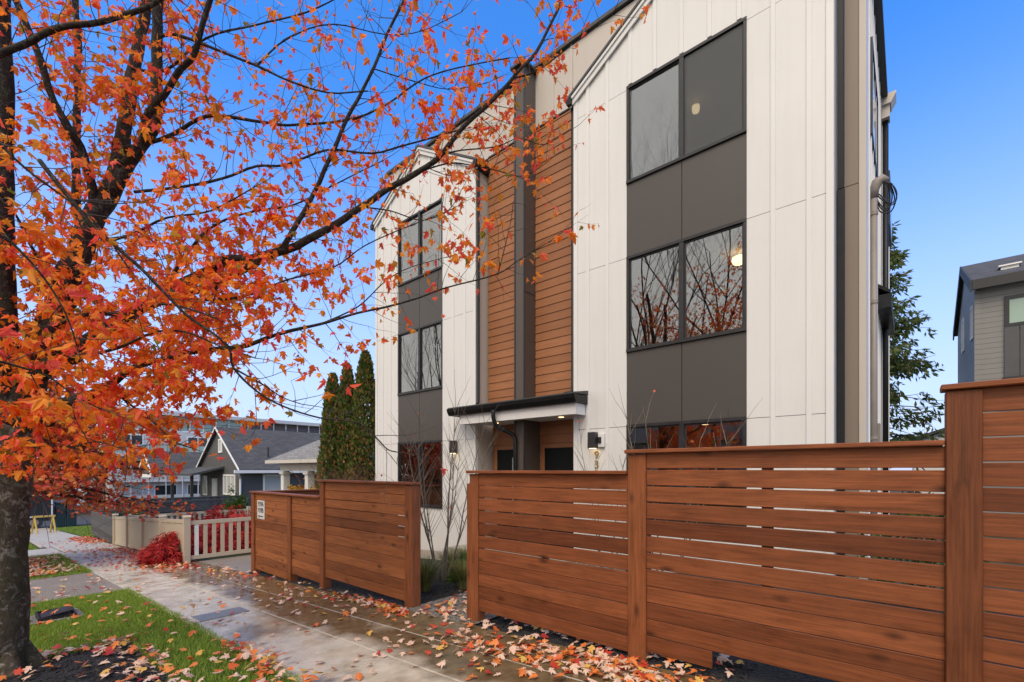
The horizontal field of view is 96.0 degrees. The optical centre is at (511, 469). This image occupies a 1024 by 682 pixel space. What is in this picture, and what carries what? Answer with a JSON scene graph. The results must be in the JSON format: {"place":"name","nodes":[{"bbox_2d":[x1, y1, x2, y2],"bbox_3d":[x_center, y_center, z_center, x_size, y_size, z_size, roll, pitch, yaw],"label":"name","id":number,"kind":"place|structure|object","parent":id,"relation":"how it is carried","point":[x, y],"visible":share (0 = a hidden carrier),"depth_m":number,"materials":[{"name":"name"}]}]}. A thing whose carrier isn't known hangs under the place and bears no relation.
{"place":"outdoors","nodes":[
{"label":"outdoors","id":0,"kind":"place"},
{"bbox_2d":[28,543,37,549],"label":"lawn grass","id":1,"kind":"structure","parent":0,"point":[30,547],"depth_m":16.61,"materials":[{"name":"green plant"}]},
{"bbox_2d":[28,548,55,555],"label":"sidewalk","id":2,"kind":"structure","parent":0,"point":[40,552],"depth_m":15.11,"materials":[{"name":"concrete"}]},
{"bbox_2d":[28,553,92,579],"bbox_3d":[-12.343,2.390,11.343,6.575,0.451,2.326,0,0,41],"label":"lawn grass","id":3,"kind":"structure","parent":0,"point":[72,572],"depth_m":10.83,"materials":[{"name":"green plant"}]},
{"bbox_2d":[39,515,90,527],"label":"cross street","id":4,"kind":"structure","parent":0,"point":[81,521],"depth_m":37.03,"materials":[{"name":"grey asphalt"}]},
{"bbox_2d":[30,495,52,528],"bbox_3d":[-34.751,2.870,31.020,2.050,2.380,5.300,0,0,41],"label":"truck","id":5,"kind":"object","parent":4,"relation":"on","point":[39,511],"visible":0.41,"depth_m":31.93,"materials":[{"name":"white paint"}]},
{"bbox_2d":[30,572,124,602],"bbox_3d":[-8.760,2.135,7.910,3.400,0.196,2.740,0,0,41],"label":"walk across strip","id":6,"kind":"object","parent":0,"point":[50,586],"visible":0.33,"depth_m":8.38,"materials":[{"name":"grey concrete"}]},
{"bbox_2d":[30,527,138,569],"bbox_3d":[-21.179,3.179,21.378,31.988,1.842,1.720,0,0,41],"label":"sidewalk downhill","id":7,"kind":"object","parent":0,"point":[41,536],"visible":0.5,"depth_m":16.06,"materials":[{"name":"concrete"}]},
{"bbox_2d":[31,515,56,533],"bbox_3d":[-26.784,3.115,26.363,0.575,1.012,1.040,0,0,41],"label":"trestle","id":8,"kind":"object","parent":7,"relation":"on","point":[52,522],"visible":0.8,"depth_m":26.36,"materials":[{"name":"yellow wood"}]},
{"bbox_2d":[0,536,729,681],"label":"fallen leaves","id":9,"kind":"object","parent":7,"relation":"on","point":[513,649],"visible":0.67,"depth_m":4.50,"materials":[{"name":"brown plant"}]},
{"bbox_2d":[49,525,250,560],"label":"neighbour yard","id":10,"kind":"structure","parent":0,"point":[224,556],"depth_m":12.21,"materials":[{"name":"green plant"}]},
{"bbox_2d":[54,502,65,526],"bbox_3d":[-32.446,3.175,33.081,0.950,1.750,0.550,0,0,41],"label":"recycling bin","id":11,"kind":"object","parent":10,"relation":"on","point":[59,520],"visible":0.76,"depth_m":32.79,"materials":[{"name":"teal plastic"}]},
{"bbox_2d":[66,504,76,525],"bbox_3d":[-32.067,3.175,33.520,0.950,1.750,0.570,0,0,41],"label":"recycling bin","id":12,"kind":"object","parent":10,"relation":"on","point":[73,522],"visible":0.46,"depth_m":33.24,"materials":[{"name":"teal plastic"}]},
{"bbox_2d":[52,525,94,537],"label":"lawn grass","id":13,"kind":"structure","parent":10,"relation":"on","point":[73,530],"depth_m":27.68,"materials":[{"name":"green plant"}]},
{"bbox_2d":[91,510,179,542],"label":"planter wall","id":14,"kind":"structure","parent":10,"relation":"on","point":[106,528],"depth_m":19.36,"materials":[{"name":"grey concrete"}]},
{"bbox_2d":[109,510,147,519],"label":"planter shrub","id":15,"kind":"object","parent":14,"relation":"on","point":[123,512],"visible":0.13,"depth_m":18.75,"materials":[{"name":"green plant"}]},
{"bbox_2d":[134,531,192,565],"bbox_3d":[-8.503,1.963,11.212,1.894,0.953,1.244,0,0,41],"label":"laceleaf maple","id":16,"kind":"object","parent":10,"relation":"on","point":[161,550],"visible":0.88,"depth_m":10.90,"materials":[{"name":"red plant"}]},
{"bbox_2d":[119,495,239,513],"bbox_3d":[-15.466,2.118,21.878,0.060,1.660,5.138,0,0,41],"label":"board fence","id":17,"kind":"object","parent":10,"relation":"on","point":[197,498],"visible":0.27,"depth_m":21.99,"materials":[{"name":"grey wood"}]},
{"bbox_2d":[146,504,250,554],"bbox_3d":[-8.399,1.759,13.663,4.034,1.508,3.956,0,0,41],"label":"laceleaf maple","id":18,"kind":"object","parent":10,"relation":"on","point":[229,515],"visible":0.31,"depth_m":13.00,"materials":[{"name":"red plant"}]},
{"bbox_2d":[29,587,306,681],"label":"lawn","id":19,"kind":"structure","parent":0,"point":[158,670],"depth_m":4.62,"materials":[{"name":"green plant"}]},
{"bbox_2d":[35,606,76,621],"bbox_3d":[-6.069,1.927,6.131,0.480,0.160,0.360,0,0,41],"label":"meter box","id":20,"kind":"object","parent":19,"relation":"on","point":[46,615],"visible":0.69,"depth_m":6.06,"materials":[{"name":"black plastic"}]},
{"bbox_2d":[30,608,84,625],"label":"bare soil","id":21,"kind":"structure","parent":19,"relation":"on","point":[34,619],"depth_m":6.09,"materials":[{"name":"brown soil"}]},
{"bbox_2d":[1,645,165,681],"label":"mulch bed","id":22,"kind":"object","parent":19,"relation":"on","point":[77,679],"visible":0.53,"depth_m":4.04,"materials":[{"name":"black soil"}]},
{"bbox_2d":[0,0,650,676],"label":"maple tree","id":23,"kind":"object","parent":22,"relation":"on","point":[42,350],"visible":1,"depth_m":4.06,"materials":[{"name":"orange plant"}]},
{"bbox_2d":[198,555,250,572],"bbox_3d":[-5.093,2.117,11.627,3.100,0.178,4.040,0,0,41],"label":"gravel pad","id":24,"kind":"object","parent":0,"point":[242,563],"visible":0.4,"depth_m":10.67,"materials":[{"name":"grey gravel"}]},
{"bbox_2d":[286,459,370,488],"bbox_3d":[-4.248,0.899,10.775,1.845,2.404,1.675,0,0,41],"label":"bare shrub","id":25,"kind":"object","parent":24,"relation":"on","point":[333,474],"visible":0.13,"depth_m":10.84,"materials":[{"name":"brown plant"}]},
{"bbox_2d":[328,459,380,480],"bbox_3d":[-4.046,0.914,12.573,1.931,2.500,1.466,0,0,41],"label":"bare shrub","id":26,"kind":"object","parent":24,"relation":"on","point":[356,475],"visible":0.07,"depth_m":12.64,"materials":[{"name":"brown plant"}]},
{"bbox_2d":[92,560,717,681],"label":"sidewalk","id":27,"kind":"structure","parent":0,"point":[309,649],"depth_m":4.81,"materials":[{"name":"concrete"}]},
{"bbox_2d":[191,607,249,621],"bbox_3d":[-3.706,1.832,5.870,0.380,0.026,0.550,0,0,41],"label":"pavement patch","id":28,"kind":"object","parent":27,"relation":"on","point":[213,615],"visible":1,"depth_m":5.84,"materials":[{"name":"concrete"}]},
{"bbox_2d":[353,672,364,680],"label":"fallen leaf","id":29,"kind":"object","parent":27,"relation":"on","point":[358,675],"visible":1,"depth_m":3.61,"materials":[{"name":"orange plant"}]},
{"bbox_2d":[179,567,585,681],"bbox_3d":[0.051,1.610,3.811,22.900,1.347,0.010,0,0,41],"label":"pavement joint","id":30,"kind":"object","parent":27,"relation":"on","point":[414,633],"visible":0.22,"depth_m":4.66,"materials":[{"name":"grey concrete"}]},
{"bbox_2d":[547,667,555,674],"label":"fallen leaf","id":31,"kind":"object","parent":30,"relation":"on","point":[550,670],"visible":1,"depth_m":3.56,"materials":[{"name":"beige plant"}]},
{"bbox_2d":[519,670,526,676],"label":"fallen leaf","id":32,"kind":"object","parent":27,"relation":"on","point":[522,672],"visible":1,"depth_m":3.52,"materials":[{"name":"orange plant"}]},
{"bbox_2d":[529,673,537,678],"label":"fallen leaf","id":33,"kind":"object","parent":27,"relation":"on","point":[534,675],"visible":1,"depth_m":3.47,"materials":[{"name":"orange plant"}]},
{"bbox_2d":[550,661,559,667],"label":"fallen leaf","id":34,"kind":"object","parent":27,"relation":"on","point":[553,664],"visible":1,"depth_m":3.68,"materials":[{"name":"red plant"}]},
{"bbox_2d":[569,663,579,673],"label":"fallen leaf","id":35,"kind":"object","parent":27,"relation":"on","point":[573,667],"visible":1,"depth_m":3.56,"materials":[{"name":"beige plant"}]},
{"bbox_2d":[583,668,590,674],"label":"fallen leaf","id":36,"kind":"object","parent":27,"relation":"on","point":[586,670],"visible":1,"depth_m":3.52,"materials":[{"name":"beige plant"}]},
{"bbox_2d":[589,668,603,675],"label":"fallen leaf","id":37,"kind":"object","parent":27,"relation":"on","point":[594,670],"visible":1,"depth_m":3.47,"materials":[{"name":"orange plant"}]},
{"bbox_2d":[599,658,609,666],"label":"fallen leaf","id":38,"kind":"object","parent":27,"relation":"on","point":[605,662],"visible":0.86,"depth_m":3.65,"materials":[{"name":"beige plant"}]},
{"bbox_2d":[624,674,633,681],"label":"fallen leaf","id":39,"kind":"object","parent":27,"relation":"on","point":[628,676],"visible":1,"depth_m":3.34,"materials":[{"name":"beige plant"}]},
{"bbox_2d":[627,656,637,664],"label":"fallen leaf","id":40,"kind":"object","parent":27,"relation":"on","point":[632,660],"visible":0.95,"depth_m":3.66,"materials":[{"name":"orange plant"}]},
{"bbox_2d":[637,659,649,667],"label":"fallen leaf","id":41,"kind":"object","parent":27,"relation":"on","point":[642,663],"visible":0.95,"depth_m":3.61,"materials":[{"name":"red plant"}]},
{"bbox_2d":[644,673,656,681],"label":"fallen leaf","id":42,"kind":"object","parent":27,"relation":"on","point":[649,676],"visible":1,"depth_m":3.33,"materials":[{"name":"orange plant"}]},
{"bbox_2d":[654,675,664,681],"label":"fallen leaf","id":43,"kind":"object","parent":27,"relation":"on","point":[657,676],"visible":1,"depth_m":3.34,"materials":[{"name":"beige plant"}]},
{"bbox_2d":[694,676,703,681],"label":"fallen leaf","id":44,"kind":"object","parent":27,"relation":"on","point":[698,679],"visible":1,"depth_m":3.25,"materials":[{"name":"yellow plant"}]},
{"bbox_2d":[407,563,625,624],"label":"gravel path","id":45,"kind":"structure","parent":0,"point":[457,604],"depth_m":5.68,"materials":[{"name":"grey gravel"}]},
{"bbox_2d":[571,420,656,568],"bbox_3d":[1.691,0.437,7.558,1.426,2.572,1.165,0,0,16],"label":"bare shrub","id":46,"kind":"object","parent":45,"relation":"on","point":[597,470],"visible":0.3,"depth_m":7.62,"materials":[{"name":"brown plant"}]},
{"bbox_2d":[11,0,1023,469],"label":"sky","id":47,"kind":"structure","parent":0,"point":[955,68],"materials":[{"name":"blue"}]},
{"bbox_2d":[31,491,1023,590],"bbox_3d":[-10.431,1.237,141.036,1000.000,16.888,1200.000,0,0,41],"label":"ground","id":48,"kind":"structure","parent":0,"point":[879,558],"depth_m":9.59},
{"bbox_2d":[53,468,103,514],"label":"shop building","id":49,"kind":"structure","parent":48,"relation":"on","point":[89,511],"depth_m":45.61,"materials":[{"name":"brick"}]},
{"bbox_2d":[87,488,102,503],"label":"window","id":50,"kind":"structure","parent":49,"relation":"in","point":[100,494],"depth_m":46.26,"materials":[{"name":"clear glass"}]},
{"bbox_2d":[31,370,193,521],"bbox_3d":[-12.884,-0.254,11.653,7.711,5.588,7.962,0,0,41],"label":"maple tree","id":51,"kind":"object","parent":48,"relation":"on","point":[50,477],"visible":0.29,"depth_m":12.20,"materials":[{"name":"orange plant"}]},
{"bbox_2d":[112,506,250,562],"bbox_3d":[-9.573,1.940,15.444,8.830,1.718,4.570,0,0,41],"label":"vinyl fence","id":52,"kind":"object","parent":48,"relation":"on","point":[132,531],"visible":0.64,"depth_m":11.90,"materials":[{"name":"white paint"}]},
{"bbox_2d":[115,498,250,528],"bbox_3d":[-13.923,2.108,20.605,0.100,1.650,5.826,0,0,41],"label":"lattice fence","id":53,"kind":"object","parent":48,"relation":"on","point":[212,502],"visible":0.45,"depth_m":20.32,"materials":[{"name":"grey wood"}]},
{"bbox_2d":[96,408,321,510],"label":"apartment block","id":54,"kind":"structure","parent":48,"relation":"on","point":[182,488],"depth_m":50.02,"materials":[{"name":"grey paint"}]},
{"bbox_2d":[118,460,140,469],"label":"window","id":55,"kind":"structure","parent":54,"relation":"in","point":[137,461],"depth_m":47.00,"materials":[{"name":"white paint"}]},
{"bbox_2d":[118,485,143,495],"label":"window","id":56,"kind":"structure","parent":54,"relation":"in","point":[135,489],"depth_m":47.10,"materials":[{"name":"white paint"}]},
{"bbox_2d":[122,434,143,443],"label":"window","id":57,"kind":"structure","parent":54,"relation":"in","point":[137,437],"depth_m":47.20,"materials":[{"name":"black glass"}]},
{"bbox_2d":[154,484,176,494],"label":"window","id":58,"kind":"structure","parent":54,"relation":"in","point":[163,489],"depth_m":49.00,"materials":[{"name":"black glass"}]},
{"bbox_2d":[187,484,199,493],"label":"window","id":59,"kind":"structure","parent":54,"relation":"in","point":[188,485],"depth_m":51.08,"materials":[{"name":"white paint"}]},
{"bbox_2d":[187,437,207,445],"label":"window","id":60,"kind":"structure","parent":54,"relation":"in","point":[195,438],"depth_m":51.25,"materials":[{"name":"white paint"}]},
{"bbox_2d":[137,427,320,505],"bbox_3d":[-16.270,0.555,30.554,10.990,6.163,11.570,0,0,41],"label":"bungalow","id":61,"kind":"object","parent":48,"relation":"on","point":[241,470],"visible":0.41,"depth_m":26.88,"materials":[{"name":"grey"}]},
{"bbox_2d":[203,476,207,494],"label":"window","id":62,"kind":"structure","parent":61,"relation":"in","point":[205,478],"depth_m":28.42,"materials":[{"name":"white paint"}]},
{"bbox_2d":[212,478,217,495],"bbox_3d":[-17.620,1.778,27.305,0.850,2.550,0.046,0,0,41],"label":"door","id":63,"kind":"structure","parent":61,"relation":"in","point":[214,480],"depth_m":27.20,"materials":[{"name":"white paint"}]},
{"bbox_2d":[218,439,222,452],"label":"window","id":64,"kind":"structure","parent":61,"relation":"in","point":[220,445],"depth_m":26.67,"materials":[{"name":"white paint"}]},
{"bbox_2d":[223,474,235,494],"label":"window","id":65,"kind":"structure","parent":61,"relation":"in","point":[228,479],"depth_m":25.71,"materials":[{"name":"white paint"}]},
{"bbox_2d":[263,474,280,490],"bbox_3d":[-13.445,0.753,26.019,0.047,1.000,1.150,0,0,41],"label":"window","id":66,"kind":"structure","parent":61,"relation":"in","point":[270,481],"depth_m":25.93,"materials":[{"name":"white glass"}]},
{"bbox_2d":[265,434,373,489],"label":"cottage","id":67,"kind":"structure","parent":48,"relation":"on","point":[291,461],"depth_m":18.27,"materials":[{"name":"grey"}]},
{"bbox_2d":[286,484,298,489],"bbox_3d":[-8.875,0.806,18.737,0.544,0.444,0.557,0,0,-24],"label":"flower basket","id":68,"kind":"object","parent":67,"relation":"on","point":[289,487],"visible":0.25,"depth_m":18.66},
{"bbox_2d":[294,484,304,489],"bbox_3d":[-8.389,0.793,18.316,0.616,0.461,0.554,0,0,-1],"label":"flower basket","id":69,"kind":"object","parent":67,"relation":"on","point":[300,487],"visible":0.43,"depth_m":18.26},
{"bbox_2d":[314,372,347,488],"bbox_3d":[-5.633,-0.374,14.502,1.078,5.446,1.060,0,0,41],"label":"arborvitae","id":70,"kind":"object","parent":48,"relation":"on","point":[327,447],"visible":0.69,"depth_m":14.23,"materials":[{"name":"green plant"}]},
{"bbox_2d":[330,362,364,479],"bbox_3d":[-5.183,-0.544,14.537,1.079,5.750,1.079,0,0,41],"label":"arborvitae","id":71,"kind":"object","parent":48,"relation":"on","point":[345,403],"visible":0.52,"depth_m":14.26,"materials":[{"name":"green plant"}]},
{"bbox_2d":[346,349,374,480],"bbox_3d":[-4.638,-0.751,14.443,1.243,6.109,1.234,0,0,1],"label":"arborvitae","id":72,"kind":"object","parent":48,"relation":"on","point":[363,391],"visible":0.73,"depth_m":14.17,"materials":[{"name":"green plant"}]},
{"bbox_2d":[370,0,897,578],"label":"townhouse","id":73,"kind":"structure","parent":48,"relation":"on","point":[720,176],"depth_m":8.06,"materials":[{"name":"white"}]},
{"bbox_2d":[397,320,442,395],"bbox_3d":[-2.330,-2.795,11.693,1.800,1.645,0.112,0,0,41],"label":"window","id":74,"kind":"structure","parent":73,"relation":"in","point":[420,329],"depth_m":11.66,"materials":[{"name":"paint"}]},
{"bbox_2d":[397,198,442,286],"bbox_3d":[-2.330,-5.707,11.693,1.800,1.680,0.112,0,0,41],"label":"window","id":75,"kind":"structure","parent":73,"relation":"in","point":[420,213],"depth_m":11.66,"materials":[{"name":"paint"}]},
{"bbox_2d":[398,440,442,508],"bbox_3d":[-2.330,0.103,11.693,1.800,1.660,0.112,0,0,41],"label":"window","id":76,"kind":"structure","parent":73,"relation":"in","point":[420,449],"depth_m":11.65,"materials":[{"name":"glass"}]},
{"bbox_2d":[497,450,512,539],"bbox_3d":[0.008,0.601,10.254,0.894,2.105,0.029,0,0,41],"label":"door","id":77,"kind":"structure","parent":73,"relation":"in","point":[504,457],"depth_m":10.38,"materials":[{"name":"paint"}]},
{"bbox_2d":[545,447,573,547],"bbox_3d":[1.033,0.601,9.376,0.894,2.105,0.021,0,0,41],"label":"door","id":78,"kind":"structure","parent":73,"relation":"in","point":[556,459],"depth_m":9.40,"materials":[{"name":"paint"}]},
{"bbox_2d":[626,416,746,526],"bbox_3d":[2.714,0.053,7.344,1.900,1.660,0.112,0,0,41],"label":"window","id":79,"kind":"structure","parent":73,"relation":"in","point":[682,437],"depth_m":7.30,"materials":[{"name":"paint"}]},
{"bbox_2d":[626,218,746,352],"bbox_3d":[2.714,-2.845,7.344,1.900,1.645,0.112,0,0,41],"label":"window","id":80,"kind":"structure","parent":73,"relation":"in","point":[681,244],"depth_m":7.31,"materials":[{"name":"paint"}]},
{"bbox_2d":[626,16,746,184],"bbox_3d":[2.714,-5.757,7.344,1.900,1.680,0.112,0,0,41],"label":"window","id":81,"kind":"structure","parent":73,"relation":"in","point":[712,74],"depth_m":7.06,"materials":[{"name":"glass"}]},
{"bbox_2d":[870,36,877,176],"bbox_3d":[5.927,-5.772,7.532,0.030,1.450,1.650,0,0,41],"label":"window","id":82,"kind":"structure","parent":73,"relation":"in","point":[872,59],"depth_m":7.21,"materials":[{"name":"glass"}]},
{"bbox_2d":[889,170,891,246],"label":"box window","id":83,"kind":"structure","parent":73,"relation":"in","point":[890,214],"depth_m":10.74,"materials":[{"name":"paint"}]},
{"bbox_2d":[890,220,944,492],"bbox_3d":[15.439,-4.397,19.542,6.059,12.300,5.808,0,0,41],"label":"conifer tree","id":84,"kind":"object","parent":48,"relation":"on","point":[900,366],"visible":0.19,"depth_m":18.52,"materials":[{"name":"green conifer foliage"},{"name":"conifer bark"}]},
{"bbox_2d":[913,428,943,493],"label":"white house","id":85,"kind":"structure","parent":48,"relation":"on","point":[935,433],"depth_m":23.56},
{"bbox_2d":[953,254,1023,513],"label":"grey house","id":86,"kind":"structure","parent":48,"relation":"on","point":[988,328],"depth_m":12.55,"materials":[{"name":"grey painted lap siding"},{"name":"dark roof shingle"},{"name":"window glass"}]},
{"bbox_2d":[961,317,963,353],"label":"window","id":87,"kind":"structure","parent":86,"relation":"in","point":[962,322],"depth_m":15.57,"materials":[{"name":"white paint"}]},
{"bbox_2d":[970,305,972,341],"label":"window","id":88,"kind":"structure","parent":86,"relation":"in","point":[971,309],"depth_m":13.13,"materials":[{"name":"white paint"}]},
{"bbox_2d":[1004,293,1023,327],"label":"window","id":89,"kind":"structure","parent":86,"relation":"in","point":[1013,304],"depth_m":12.24,"materials":[{"name":"glass"}]},
{"bbox_2d":[250,558,1023,681],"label":"front bed","id":90,"kind":"object","parent":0,"point":[762,672],"depth_m":4.37,"materials":[{"name":"black soil"}]},
{"bbox_2d":[249,480,420,607],"bbox_3d":[-2.131,1.151,8.799,5.280,1.990,3.455,0,0,41],"label":"wooden fence","id":91,"kind":"object","parent":90,"relation":"on","point":[345,531],"visible":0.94,"depth_m":6.91,"materials":[{"name":"brown wood"}]},
{"bbox_2d":[257,500,264,519],"bbox_3d":[-4.873,0.773,8.943,0.340,0.360,0.011,0,0,41],"label":"address sign","id":92,"kind":"object","parent":91,"relation":"attached to","point":[260,509],"visible":1,"depth_m":8.95,"materials":[{"name":"white metal"}]},
{"bbox_2d":[0,569,758,681],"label":"bark chips","id":93,"kind":"object","parent":90,"relation":"on","point":[745,676],"visible":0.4,"depth_m":4.07,"materials":[{"name":"brown wood"}]},
{"bbox_2d":[666,657,676,661],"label":"fallen leaf","id":94,"kind":"object","parent":93,"relation":"on","point":[670,659],"visible":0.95,"depth_m":3.67,"materials":[{"name":"orange plant"}]},
{"bbox_2d":[421,550,442,559],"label":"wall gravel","id":95,"kind":"structure","parent":90,"relation":"on","point":[427,553],"depth_m":10.70,"materials":[{"name":"beige gravel"}]},
{"bbox_2d":[421,554,446,591],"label":"ornamental grass","id":96,"kind":"object","parent":90,"relation":"on","point":[427,573],"depth_m":6.77,"materials":[{"name":"green plant"}]},
{"bbox_2d":[367,369,501,581],"bbox_3d":[-1.348,0.194,7.463,2.036,3.296,2.085,0,0,41],"label":"bare shrub","id":97,"kind":"object","parent":90,"relation":"on","point":[445,552],"visible":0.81,"depth_m":7.46,"materials":[{"name":"brown plant"}]},
{"bbox_2d":[431,546,466,575],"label":"ornamental grass","id":98,"kind":"object","parent":90,"relation":"on","point":[449,557],"depth_m":7.88,"materials":[{"name":"green plant"}]},
{"bbox_2d":[437,553,466,589],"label":"ornamental grass","id":99,"kind":"object","parent":90,"relation":"on","point":[460,573],"depth_m":6.80,"materials":[{"name":"green plant"}]},
{"bbox_2d":[447,552,466,582],"bbox_3d":[-0.710,1.594,7.525,0.694,0.496,0.761,0,0,41],"label":"round shrub","id":100,"kind":"object","parent":90,"relation":"on","point":[451,576],"visible":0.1,"depth_m":7.50,"materials":[{"name":"green plant"}]},
{"bbox_2d":[448,544,466,555],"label":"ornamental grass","id":101,"kind":"object","parent":90,"relation":"on","point":[462,551],"depth_m":8.87,"materials":[{"name":"green plant"}]},
{"bbox_2d":[609,385,762,572],"bbox_3d":[2.369,0.145,6.633,1.555,3.021,1.972,0,0,1],"label":"bare shrub","id":102,"kind":"object","parent":90,"relation":"on","point":[629,427],"visible":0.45,"depth_m":6.37,"materials":[{"name":"brown plant"}]},
{"bbox_2d":[717,656,728,663],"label":"fallen leaf","id":103,"kind":"object","parent":90,"relation":"on","point":[721,658],"visible":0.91,"depth_m":3.66,"materials":[{"name":"beige plant"}]},
{"bbox_2d":[466,377,1023,681],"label":"wooden fence","id":104,"kind":"object","parent":90,"relation":"on","point":[696,619],"visible":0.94,"depth_m":3.12,"materials":[{"name":"brown wood"}]},
{"bbox_2d":[857,492,991,612],"bbox_3d":[4.471,0.821,5.057,1.190,1.342,1.201,0,0,2],"label":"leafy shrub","id":105,"kind":"object","parent":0,"point":[912,538],"visible":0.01,"depth_m":5.03,"materials":[{"name":"plant"}]},
{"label":"side yard","id":106,"kind":"structure","parent":0,"visible":0},
{"bbox_2d":[223,484,247,518],"bbox_3d":[-12.322,1.695,20.543,1.257,2.210,1.193,0,0,41],"label":"conical shrub","id":107,"kind":"object","parent":106,"relation":"on","point":[238,501],"visible":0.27,"depth_m":20.42,"materials":[{"name":"green plant"}]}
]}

